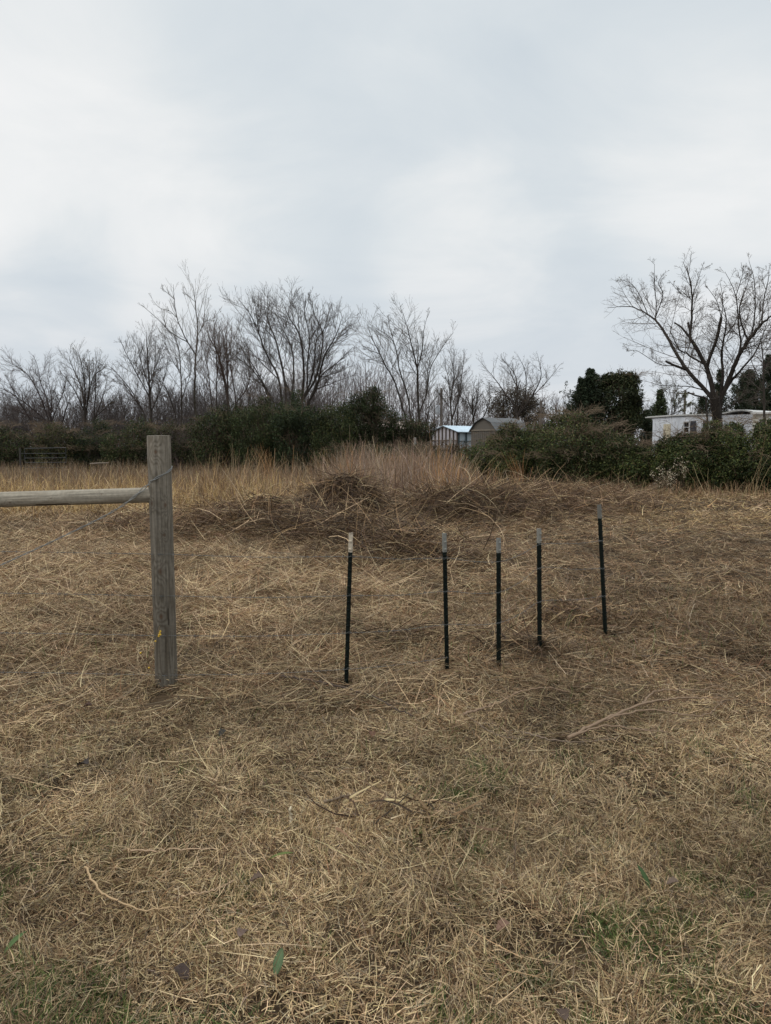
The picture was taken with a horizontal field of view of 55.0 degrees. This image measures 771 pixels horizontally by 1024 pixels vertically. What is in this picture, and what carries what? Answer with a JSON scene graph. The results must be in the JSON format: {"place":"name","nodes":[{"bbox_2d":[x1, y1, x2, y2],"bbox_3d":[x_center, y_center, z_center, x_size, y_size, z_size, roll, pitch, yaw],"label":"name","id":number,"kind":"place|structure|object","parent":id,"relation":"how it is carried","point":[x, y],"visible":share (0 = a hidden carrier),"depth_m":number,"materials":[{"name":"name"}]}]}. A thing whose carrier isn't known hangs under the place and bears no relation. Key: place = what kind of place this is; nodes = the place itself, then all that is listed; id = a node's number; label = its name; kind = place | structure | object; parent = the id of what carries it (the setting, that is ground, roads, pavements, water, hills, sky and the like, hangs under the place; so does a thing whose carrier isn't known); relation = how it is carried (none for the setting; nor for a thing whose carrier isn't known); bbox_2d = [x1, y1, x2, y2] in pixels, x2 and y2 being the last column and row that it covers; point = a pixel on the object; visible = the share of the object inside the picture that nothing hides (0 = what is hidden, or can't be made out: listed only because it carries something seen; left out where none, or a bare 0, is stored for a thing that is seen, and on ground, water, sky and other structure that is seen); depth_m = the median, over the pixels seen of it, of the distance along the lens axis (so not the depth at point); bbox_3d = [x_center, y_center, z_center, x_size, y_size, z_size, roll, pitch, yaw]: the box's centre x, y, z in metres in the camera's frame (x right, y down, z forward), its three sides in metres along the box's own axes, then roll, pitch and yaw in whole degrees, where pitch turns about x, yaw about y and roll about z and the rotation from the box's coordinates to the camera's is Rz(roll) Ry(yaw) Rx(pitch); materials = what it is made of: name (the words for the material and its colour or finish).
{"place":"outdoors","nodes":[
{"label":"outdoors","id":0,"kind":"place"},
{"bbox_2d":[252,444,284,482],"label":"grass tuft","id":1,"kind":"object","parent":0,"point":[266,463],"visible":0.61,"depth_m":31.27,"materials":[{"name":"plant"}]},
{"bbox_2d":[0,453,770,1023],"bbox_3d":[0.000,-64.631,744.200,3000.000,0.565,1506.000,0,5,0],"label":"ground","id":2,"kind":"structure","parent":0,"point":[282,1007],"depth_m":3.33,"materials":[{"name":"plant"}]},
{"bbox_2d":[0,781,2,822],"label":"dry stalk","id":3,"kind":"object","parent":2,"relation":"on","point":[1,821],"visible":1,"depth_m":3.15,"materials":[{"name":"plant"}]},
{"bbox_2d":[3,931,26,962],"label":"green leaf","id":4,"kind":"object","parent":2,"relation":"on","point":[15,939],"visible":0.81,"depth_m":2.43,"materials":[{"name":"green plant"}]},
{"bbox_2d":[0,420,36,469],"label":"shrub","id":5,"kind":"object","parent":2,"relation":"on","point":[8,454],"visible":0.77,"depth_m":49.64,"materials":[{"name":"green plant"}]},
{"bbox_2d":[0,348,83,441],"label":"bare tree","id":6,"kind":"object","parent":2,"relation":"on","point":[34,382],"visible":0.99,"depth_m":59.44,"materials":[{"name":"brown plant"}]},
{"bbox_2d":[19,447,65,473],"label":"metal gate","id":7,"kind":"structure","parent":2,"relation":"on","point":[20,453],"depth_m":40.87,"materials":[{"name":"metal"}]},
{"bbox_2d":[23,417,82,470],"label":"shrub","id":8,"kind":"object","parent":2,"relation":"on","point":[45,444],"visible":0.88,"depth_m":48.45,"materials":[{"name":"green plant"}]},
{"bbox_2d":[76,758,88,764],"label":"dead leaf","id":9,"kind":"object","parent":2,"relation":"on","point":[85,761],"visible":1,"depth_m":3.71,"materials":[{"name":"brown plant"}]},
{"bbox_2d":[49,416,121,470],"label":"shrub","id":10,"kind":"object","parent":2,"relation":"on","point":[88,451],"visible":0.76,"depth_m":49.44,"materials":[{"name":"green plant"}]},
{"bbox_2d":[56,337,117,436],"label":"bare tree","id":11,"kind":"object","parent":2,"relation":"on","point":[84,389],"visible":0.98,"depth_m":59.19,"materials":[{"name":"brown plant"}]},
{"bbox_2d":[98,414,159,471],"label":"shrub","id":12,"kind":"object","parent":2,"relation":"on","point":[129,452],"visible":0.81,"depth_m":47.69,"materials":[{"name":"green plant"}]},
{"bbox_2d":[84,866,180,911],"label":"dry stalk","id":13,"kind":"object","parent":2,"relation":"on","point":[96,884],"visible":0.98,"depth_m":2.63,"materials":[{"name":"plant"}]},
{"bbox_2d":[94,317,172,439],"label":"bare tree","id":14,"kind":"object","parent":2,"relation":"on","point":[148,361],"visible":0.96,"depth_m":57.10,"materials":[{"name":"brown plant"}]},
{"bbox_2d":[140,626,160,687],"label":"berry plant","id":15,"kind":"object","parent":2,"relation":"on","point":[159,635],"visible":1,"depth_m":4.89,"materials":[{"name":"plant"}]},
{"bbox_2d":[147,435,177,690],"bbox_3d":[-1.490,0.420,4.956,0.158,1.854,0.151,0,5,0],"label":"wooden post","id":16,"kind":"object","parent":2,"relation":"on","point":[161,529],"visible":0.89,"depth_m":4.89,"materials":[{"name":"grey wood"}]},
{"bbox_2d":[0,487,149,506],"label":"wooden rail","id":17,"kind":"object","parent":16,"relation":"attached to","point":[65,497],"visible":0.95,"depth_m":4.86,"materials":[{"name":"grey wood"}]},
{"bbox_2d":[0,466,172,565],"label":"brace wire","id":18,"kind":"object","parent":16,"relation":"attached to","point":[90,522],"visible":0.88,"depth_m":4.85,"materials":[{"name":"metal"}]},
{"bbox_2d":[3,657,447,677],"bbox_3d":[-1.764,1.075,5.024,4.464,0.048,0.283,0,5,-4],"label":"barbed wire","id":19,"kind":"object","parent":16,"relation":"attached to","point":[219,674],"visible":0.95,"depth_m":4.97,"materials":[{"name":"metal"}]},
{"bbox_2d":[0,540,602,562],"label":"barbed wire","id":20,"kind":"object","parent":16,"relation":"attached to","point":[308,557],"visible":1,"depth_m":4.92,"materials":[{"name":"metal"}]},
{"bbox_2d":[4,567,601,597],"bbox_3d":[-0.964,0.523,5.225,6.039,0.146,0.858,-1,5,-13],"label":"barbed wire","id":21,"kind":"object","parent":16,"relation":"attached to","point":[306,595],"visible":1,"depth_m":4.94,"materials":[{"name":"metal"}]},
{"bbox_2d":[6,596,601,637],"bbox_3d":[-0.956,0.767,5.249,6.056,0.116,0.853,-1,5,-13],"label":"barbed wire","id":22,"kind":"object","parent":16,"relation":"attached to","point":[152,635],"visible":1,"depth_m":4.96,"materials":[{"name":"metal"}]},
{"bbox_2d":[138,315,207,443],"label":"bare tree","id":23,"kind":"object","parent":2,"relation":"on","point":[177,366],"visible":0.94,"depth_m":56.82,"materials":[{"name":"brown plant"}]},
{"bbox_2d":[141,418,209,472],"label":"shrub","id":24,"kind":"object","parent":2,"relation":"on","point":[181,453],"visible":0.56,"depth_m":45.59,"materials":[{"name":"green plant"}]},
{"bbox_2d":[174,961,189,979],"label":"dead leaf","id":25,"kind":"object","parent":2,"relation":"on","point":[180,966],"visible":1,"depth_m":2.26,"materials":[{"name":"brown plant"}]},
{"bbox_2d":[130,848,234,896],"bbox_3d":[-0.749,1.341,2.821,0.449,0.040,0.243,5,7,43],"label":"dry stalk","id":26,"kind":"object","parent":2,"relation":"on","point":[132,850],"visible":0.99,"depth_m":2.89,"materials":[{"name":"plant"}]},
{"bbox_2d":[139,260,230,426],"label":"bare tree","id":27,"kind":"object","parent":2,"relation":"on","point":[194,382],"visible":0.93,"depth_m":58.52,"materials":[{"name":"brown plant"}]},
{"bbox_2d":[140,758,235,764],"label":"dry stalk","id":28,"kind":"object","parent":2,"relation":"on","point":[182,761],"visible":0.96,"depth_m":3.73,"materials":[{"name":"plant"}]},
{"bbox_2d":[185,394,246,473],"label":"shrub","id":29,"kind":"object","parent":2,"relation":"on","point":[217,443],"visible":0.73,"depth_m":42.42,"materials":[{"name":"green plant"}]},
{"bbox_2d":[183,309,272,418],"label":"bare tree","id":30,"kind":"object","parent":2,"relation":"on","point":[221,368],"visible":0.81,"depth_m":53.26,"materials":[{"name":"brown plant"}]},
{"bbox_2d":[236,927,248,936],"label":"dead leaf","id":31,"kind":"object","parent":2,"relation":"on","point":[240,933],"visible":0.99,"depth_m":2.43,"materials":[{"name":"brown plant"}]},
{"bbox_2d":[220,390,290,474],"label":"shrub","id":32,"kind":"object","parent":2,"relation":"on","point":[257,434],"visible":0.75,"depth_m":41.52,"materials":[{"name":"green plant"}]},
{"bbox_2d":[250,871,262,880],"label":"dead leaf","id":33,"kind":"object","parent":2,"relation":"on","point":[258,874],"visible":1,"depth_m":2.73,"materials":[{"name":"brown plant"}]},
{"bbox_2d":[205,281,334,470],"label":"bare tree","id":34,"kind":"object","parent":2,"relation":"on","point":[257,316],"visible":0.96,"depth_m":47.16,"materials":[{"name":"brown plant"}]},
{"bbox_2d":[273,948,283,987],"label":"green leaf","id":35,"kind":"object","parent":2,"relation":"on","point":[278,965],"visible":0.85,"depth_m":2.26,"materials":[{"name":"green plant"}]},
{"bbox_2d":[265,852,292,862],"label":"green leaf","id":36,"kind":"object","parent":2,"relation":"on","point":[280,853],"visible":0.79,"depth_m":2.86,"materials":[{"name":"green plant"}]},
{"bbox_2d":[289,806,293,827],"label":"dry stalk","id":37,"kind":"object","parent":2,"relation":"on","point":[290,814],"visible":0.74,"depth_m":3.12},
{"bbox_2d":[265,384,325,474],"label":"shrub","id":38,"kind":"object","parent":2,"relation":"on","point":[295,429],"visible":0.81,"depth_m":40.38,"materials":[{"name":"green plant"}]},
{"bbox_2d":[252,276,361,459],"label":"bare tree","id":39,"kind":"object","parent":2,"relation":"on","point":[318,358],"visible":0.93,"depth_m":48.39,"materials":[{"name":"brown plant"}]},
{"bbox_2d":[305,401,360,473],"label":"shrub","id":40,"kind":"object","parent":2,"relation":"on","point":[329,422],"visible":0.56,"depth_m":39.02,"materials":[{"name":"green plant"}]},
{"bbox_2d":[323,789,368,803],"bbox_3d":[-0.181,1.280,3.349,0.254,0.032,0.034,-5,7,-42],"label":"fallen stick","id":41,"kind":"object","parent":2,"relation":"on","point":[331,800],"visible":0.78,"depth_m":3.31,"materials":[{"name":"wood"}]},
{"bbox_2d":[279,675,416,717],"bbox_3d":[-0.151,1.114,4.783,1.289,0.120,0.344,5,7,43],"label":"fallen stick","id":42,"kind":"object","parent":2,"relation":"on","point":[325,683],"visible":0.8,"depth_m":4.82,"materials":[{"name":"wood"}]},
{"bbox_2d":[344,533,353,686],"bbox_3d":[-0.248,0.740,4.998,0.079,1.208,0.047,0,5,0],"label":"metal post","id":43,"kind":"object","parent":2,"relation":"on","point":[348,608],"visible":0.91,"depth_m":4.98,"materials":[{"name":"black metal"}]},
{"bbox_2d":[279,458,419,517],"bbox_3d":[-0.857,-0.211,16.179,3.618,2.120,3.139,0,5,0],"label":"brush pile","id":44,"kind":"object","parent":2,"relation":"on","point":[350,479],"visible":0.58,"depth_m":15.76,"materials":[{"name":"brown plant"}]},
{"bbox_2d":[317,438,416,469],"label":"shrub","id":45,"kind":"object","parent":2,"relation":"on","point":[357,449],"visible":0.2,"depth_m":36.09,"materials":[{"name":"green plant"}]},
{"bbox_2d":[334,379,401,455],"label":"shrub","id":46,"kind":"object","parent":2,"relation":"on","point":[371,420],"visible":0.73,"depth_m":40.42,"materials":[{"name":"green plant"}]},
{"bbox_2d":[25,455,717,850],"bbox_3d":[3.355,0.088,13.424,17.754,2.288,14.155,-3,6,-34],"label":"cut brush","id":47,"kind":"object","parent":2,"relation":"on","point":[519,493],"visible":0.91,"depth_m":12.97,"materials":[{"name":"brown plant"}]},
{"bbox_2d":[0,346,754,463],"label":"woods","id":48,"kind":"object","parent":2,"relation":"on","point":[160,410],"visible":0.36,"depth_m":72.11,"materials":[{"name":"plant"}]},
{"bbox_2d":[0,425,770,521],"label":"tall dry grass","id":49,"kind":"structure","parent":2,"relation":"on","point":[204,479],"depth_m":22.99,"materials":[{"name":"plant"}]},
{"bbox_2d":[331,294,457,421],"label":"bare tree","id":50,"kind":"object","parent":2,"relation":"on","point":[417,364],"visible":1,"depth_m":50.29,"materials":[{"name":"brown plant"}]},
{"bbox_2d":[380,413,443,452],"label":"shrub","id":51,"kind":"object","parent":2,"relation":"on","point":[416,429],"visible":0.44,"depth_m":41.45,"materials":[{"name":"green plant"}]},
{"bbox_2d":[375,439,455,469],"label":"shrub","id":52,"kind":"object","parent":2,"relation":"on","point":[415,450],"visible":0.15,"depth_m":36.07,"materials":[{"name":"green plant"}]},
{"bbox_2d":[435,388,441,425],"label":"utility pole","id":53,"kind":"object","parent":2,"relation":"on","point":[438,409],"visible":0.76,"depth_m":75.22,"materials":[{"name":"brown wood"}]},
{"bbox_2d":[441,533,448,670],"bbox_3d":[0.431,0.731,5.320,0.070,1.167,0.046,0,5,0],"label":"metal post","id":54,"kind":"object","parent":2,"relation":"on","point":[445,586],"visible":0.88,"depth_m":5.30,"materials":[{"name":"black metal"}]},
{"bbox_2d":[406,434,483,474],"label":"shrub","id":55,"kind":"object","parent":2,"relation":"on","point":[456,447],"visible":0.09,"depth_m":37.11,"materials":[{"name":"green plant"}]},
{"bbox_2d":[426,685,465,704],"bbox_3d":[0.400,1.192,4.826,0.310,0.104,0.279,0,5,0],"label":"earth clod","id":56,"kind":"object","parent":2,"relation":"on","point":[444,693],"visible":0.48,"depth_m":4.80,"materials":[{"name":"brown soil"}]},
{"bbox_2d":[432,425,471,452],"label":"shed","id":57,"kind":"structure","parent":2,"relation":"on","point":[449,431],"depth_m":59.06,"materials":[{"name":"paint"}]},
{"bbox_2d":[438,338,473,425],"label":"bare tree","id":58,"kind":"object","parent":2,"relation":"on","point":[458,388],"visible":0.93,"depth_m":66.82,"materials":[{"name":"brown plant"}]},
{"bbox_2d":[456,454,481,477],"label":"grass tuft","id":59,"kind":"object","parent":2,"relation":"on","point":[469,465],"visible":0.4,"depth_m":31.29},
{"bbox_2d":[455,375,500,423],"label":"bare tree","id":60,"kind":"object","parent":2,"relation":"on","point":[472,407],"visible":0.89,"depth_m":69.16,"materials":[{"name":"brown plant"}]},
{"bbox_2d":[442,416,534,481],"bbox_3d":[4.876,-2.892,33.867,4.369,3.125,3.087,-3,6,-33],"label":"shrub","id":61,"kind":"object","parent":2,"relation":"on","point":[473,454],"visible":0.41,"depth_m":33.65,"materials":[{"name":"green plant"}]},
{"bbox_2d":[495,538,501,669],"bbox_3d":[0.809,0.740,5.306,0.053,1.115,0.046,0,5,0],"label":"metal post","id":62,"kind":"object","parent":2,"relation":"on","point":[498,601],"visible":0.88,"depth_m":5.29,"materials":[{"name":"black metal"}]},
{"bbox_2d":[496,917,508,930],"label":"dead leaf","id":63,"kind":"object","parent":2,"relation":"on","point":[502,924],"visible":0.98,"depth_m":2.43,"materials":[{"name":"brown plant"}]},
{"bbox_2d":[462,687,570,715],"bbox_3d":[0.778,1.167,4.615,0.822,0.048,0.187,-3,6,-28],"label":"fallen stick","id":64,"kind":"object","parent":2,"relation":"on","point":[468,712],"visible":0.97,"depth_m":4.63,"materials":[{"name":"wood"}]},
{"bbox_2d":[486,383,546,431],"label":"brown leaved tree","id":65,"kind":"object","parent":2,"relation":"on","point":[504,411],"visible":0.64,"depth_m":80.82,"materials":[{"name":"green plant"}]},
{"bbox_2d":[501,451,537,488],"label":"grass tuft","id":66,"kind":"object","parent":2,"relation":"on","point":[517,469],"visible":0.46,"depth_m":25.83,"materials":[{"name":"plant"}]},
{"bbox_2d":[476,351,563,420],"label":"bare tree","id":67,"kind":"object","parent":2,"relation":"on","point":[516,411],"visible":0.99,"depth_m":65.36,"materials":[{"name":"brown plant"}]},
{"bbox_2d":[479,417,560,485],"bbox_3d":[5.642,-2.532,30.321,3.110,3.027,4.131,4,7,39],"label":"shrub","id":68,"kind":"object","parent":2,"relation":"on","point":[514,441],"visible":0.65,"depth_m":29.85,"materials":[{"name":"green plant"}]},
{"bbox_2d":[536,528,541,646],"bbox_3d":[1.180,0.658,5.679,0.061,1.069,0.047,0,5,0],"label":"metal post","id":69,"kind":"object","parent":2,"relation":"on","point":[539,598],"visible":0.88,"depth_m":5.67,"materials":[{"name":"black metal"}]},
{"bbox_2d":[539,400,541,433],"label":"utility pole","id":70,"kind":"object","parent":2,"relation":"on","point":[540,412],"visible":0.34,"depth_m":69.33,"materials":[{"name":"grey wood"}]},
{"bbox_2d":[466,714,618,742],"bbox_3d":[0.846,1.212,4.114,0.877,0.085,0.199,2,5,21],"label":"fallen stick","id":71,"kind":"object","parent":2,"relation":"on","point":[540,736],"visible":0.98,"depth_m":4.08,"materials":[{"name":"wood"}]},
{"bbox_2d":[554,1007,569,1020],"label":"dead leaf","id":72,"kind":"object","parent":2,"relation":"on","point":[564,1013],"visible":0.93,"depth_m":2.09,"materials":[{"name":"brown plant"}]},
{"bbox_2d":[526,401,627,488],"bbox_3d":[7.480,-2.636,28.625,4.301,3.545,3.976,0,5,0],"label":"shrub","id":73,"kind":"object","parent":2,"relation":"on","point":[578,444],"visible":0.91,"depth_m":28.04,"materials":[{"name":"green plant"}]},
{"bbox_2d":[565,376,600,448],"bbox_3d":[10.485,-4.479,39.219,2.402,5.396,2.531,0,5,0],"label":"cedar tree","id":74,"kind":"object","parent":2,"relation":"on","point":[581,388],"visible":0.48,"depth_m":38.94,"materials":[{"name":"green plant"}]},
{"bbox_2d":[550,368,627,441],"bbox_3d":[10.786,-4.761,39.553,4.194,5.898,3.882,0,5,0],"label":"cedar tree","id":75,"kind":"object","parent":2,"relation":"on","point":[591,377],"visible":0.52,"depth_m":39.11,"materials":[{"name":"green plant"}]},
{"bbox_2d":[597,504,607,635],"bbox_3d":[1.868,0.581,6.359,0.129,1.296,0.047,0,5,0],"label":"metal post","id":76,"kind":"object","parent":2,"relation":"on","point":[602,562],"visible":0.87,"depth_m":6.34,"materials":[{"name":"black metal"}]},
{"bbox_2d":[583,421,664,489],"bbox_3d":[9.004,-2.106,27.467,3.373,2.712,3.247,0,5,0],"label":"shrub","id":77,"kind":"object","parent":2,"relation":"on","point":[630,462],"visible":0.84,"depth_m":27.02,"materials":[{"name":"green plant"}]},
{"bbox_2d":[592,367,656,439],"bbox_3d":[12.472,-4.863,39.818,3.812,6.060,2.866,3,6,29],"label":"evergreen tree","id":78,"kind":"object","parent":2,"relation":"on","point":[629,403],"visible":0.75,"depth_m":39.14,"materials":[{"name":"green plant"}]},
{"bbox_2d":[637,864,650,896],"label":"green leaf","id":79,"kind":"object","parent":2,"relation":"on","point":[644,875],"visible":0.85,"depth_m":2.72,"materials":[{"name":"green plant"}]},
{"bbox_2d":[637,409,652,447],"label":"cedar tree","id":80,"kind":"object","parent":2,"relation":"on","point":[647,426],"visible":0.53,"depth_m":45.50,"materials":[{"name":"green plant"}]},
{"bbox_2d":[566,677,743,739],"bbox_3d":[1.642,1.118,4.245,1.369,0.164,0.527,-4,7,-41],"label":"fallen branch","id":81,"kind":"object","parent":2,"relation":"on","point":[583,729],"visible":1,"depth_m":4.23,"materials":[{"name":"wood"}]},
{"bbox_2d":[643,388,671,438],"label":"cedar tree","id":82,"kind":"object","parent":2,"relation":"on","point":[657,408],"visible":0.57,"depth_m":55.28,"materials":[{"name":"green plant"}]},
{"bbox_2d":[649,458,688,494],"bbox_3d":[9.451,-1.202,24.594,1.394,1.294,0.680,0,5,0],"label":"seeding aster","id":83,"kind":"object","parent":2,"relation":"on","point":[672,479],"visible":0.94,"depth_m":24.57,"materials":[{"name":"grey plant"}]},
{"bbox_2d":[666,875,678,883],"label":"dead leaf","id":84,"kind":"object","parent":2,"relation":"on","point":[672,879],"visible":1,"depth_m":2.71,"materials":[{"name":"brown plant"}]},
{"bbox_2d":[656,374,694,414],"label":"olive leaved tree","id":85,"kind":"object","parent":2,"relation":"on","point":[676,406],"visible":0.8,"depth_m":55.60,"materials":[{"name":"green plant"}]},
{"bbox_2d":[634,417,727,492],"bbox_3d":[10.566,-2.061,26.322,3.322,2.843,2.712,1,5,9],"label":"shrub","id":86,"kind":"object","parent":2,"relation":"on","point":[672,450],"visible":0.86,"depth_m":25.89,"materials":[{"name":"green plant"}]},
{"bbox_2d":[602,246,770,429],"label":"bare tree","id":87,"kind":"object","parent":2,"relation":"on","point":[715,402],"visible":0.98,"depth_m":37.31,"materials":[{"name":"brown plant"}]},
{"bbox_2d":[660,456,715,509],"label":"grass tuft","id":88,"kind":"object","parent":2,"relation":"on","point":[703,490],"visible":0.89,"depth_m":19.27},
{"bbox_2d":[689,395,710,413],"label":"cedar tree","id":89,"kind":"object","parent":2,"relation":"on","point":[701,405],"visible":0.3,"depth_m":49.43,"materials":[{"name":"green plant"}]},
{"bbox_2d":[641,622,765,674],"bbox_3d":[2.520,0.997,5.946,0.868,0.165,1.473,2,5,20],"label":"fallen stick","id":90,"kind":"object","parent":2,"relation":"on","point":[704,656],"visible":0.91,"depth_m":5.58,"materials":[{"name":"wood"}]},
{"bbox_2d":[645,409,770,444],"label":"mobile home","id":91,"kind":"object","parent":2,"relation":"on","point":[679,419],"visible":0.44,"depth_m":40.76,"materials":[{"name":"paint"}]},
{"bbox_2d":[663,424,670,443],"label":"door","id":92,"kind":"structure","parent":91,"relation":"in","point":[669,425],"depth_m":41.95,"materials":[{"name":"paint"}]},
{"bbox_2d":[683,421,690,435],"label":"window","id":93,"kind":"structure","parent":91,"relation":"in","point":[684,425],"depth_m":40.93,"materials":[{"name":"paint"}]},
{"bbox_2d":[708,369,731,411],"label":"cedar tree","id":94,"kind":"object","parent":2,"relation":"on","point":[718,383],"visible":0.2,"depth_m":49.36,"materials":[{"name":"green plant"}]},
{"bbox_2d":[683,410,766,491],"bbox_3d":[11.969,-2.134,26.151,3.335,2.982,3.072,0,5,0],"label":"shrub","id":95,"kind":"object","parent":2,"relation":"on","point":[721,471],"visible":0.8,"depth_m":25.66,"materials":[{"name":"green plant"}]},
{"bbox_2d":[717,413,770,493],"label":"shrub","id":96,"kind":"object","parent":2,"relation":"on","point":[757,440],"visible":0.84,"depth_m":25.45,"materials":[{"name":"green plant"}]},
{"bbox_2d":[722,370,769,412],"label":"cedar tree","id":97,"kind":"object","parent":2,"relation":"on","point":[743,404],"visible":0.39,"depth_m":47.99,"materials":[{"name":"green plant"}]},
{"bbox_2d":[740,323,770,428],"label":"bare tree","id":98,"kind":"object","parent":2,"relation":"on","point":[763,367],"visible":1,"depth_m":35.48,"materials":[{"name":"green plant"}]},
{"bbox_2d":[743,439,769,501],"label":"grass tuft","id":99,"kind":"object","parent":2,"relation":"on","point":[757,480],"visible":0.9,"depth_m":21.62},
{"bbox_2d":[748,353,770,410],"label":"cedar tree","id":100,"kind":"object","parent":2,"relation":"on","point":[767,378],"visible":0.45,"depth_m":47.21,"materials":[{"name":"green plant"}]},
{"bbox_2d":[0,0,770,440],"label":"sky","id":101,"kind":"structure","parent":0,"point":[492,166],"materials":[{"name":"white"}]},
{"bbox_2d":[469,417,526,464],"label":"barn","id":102,"kind":"structure","parent":0,"point":[480,424],"depth_m":54.38,"materials":[{"name":"grey wood"}]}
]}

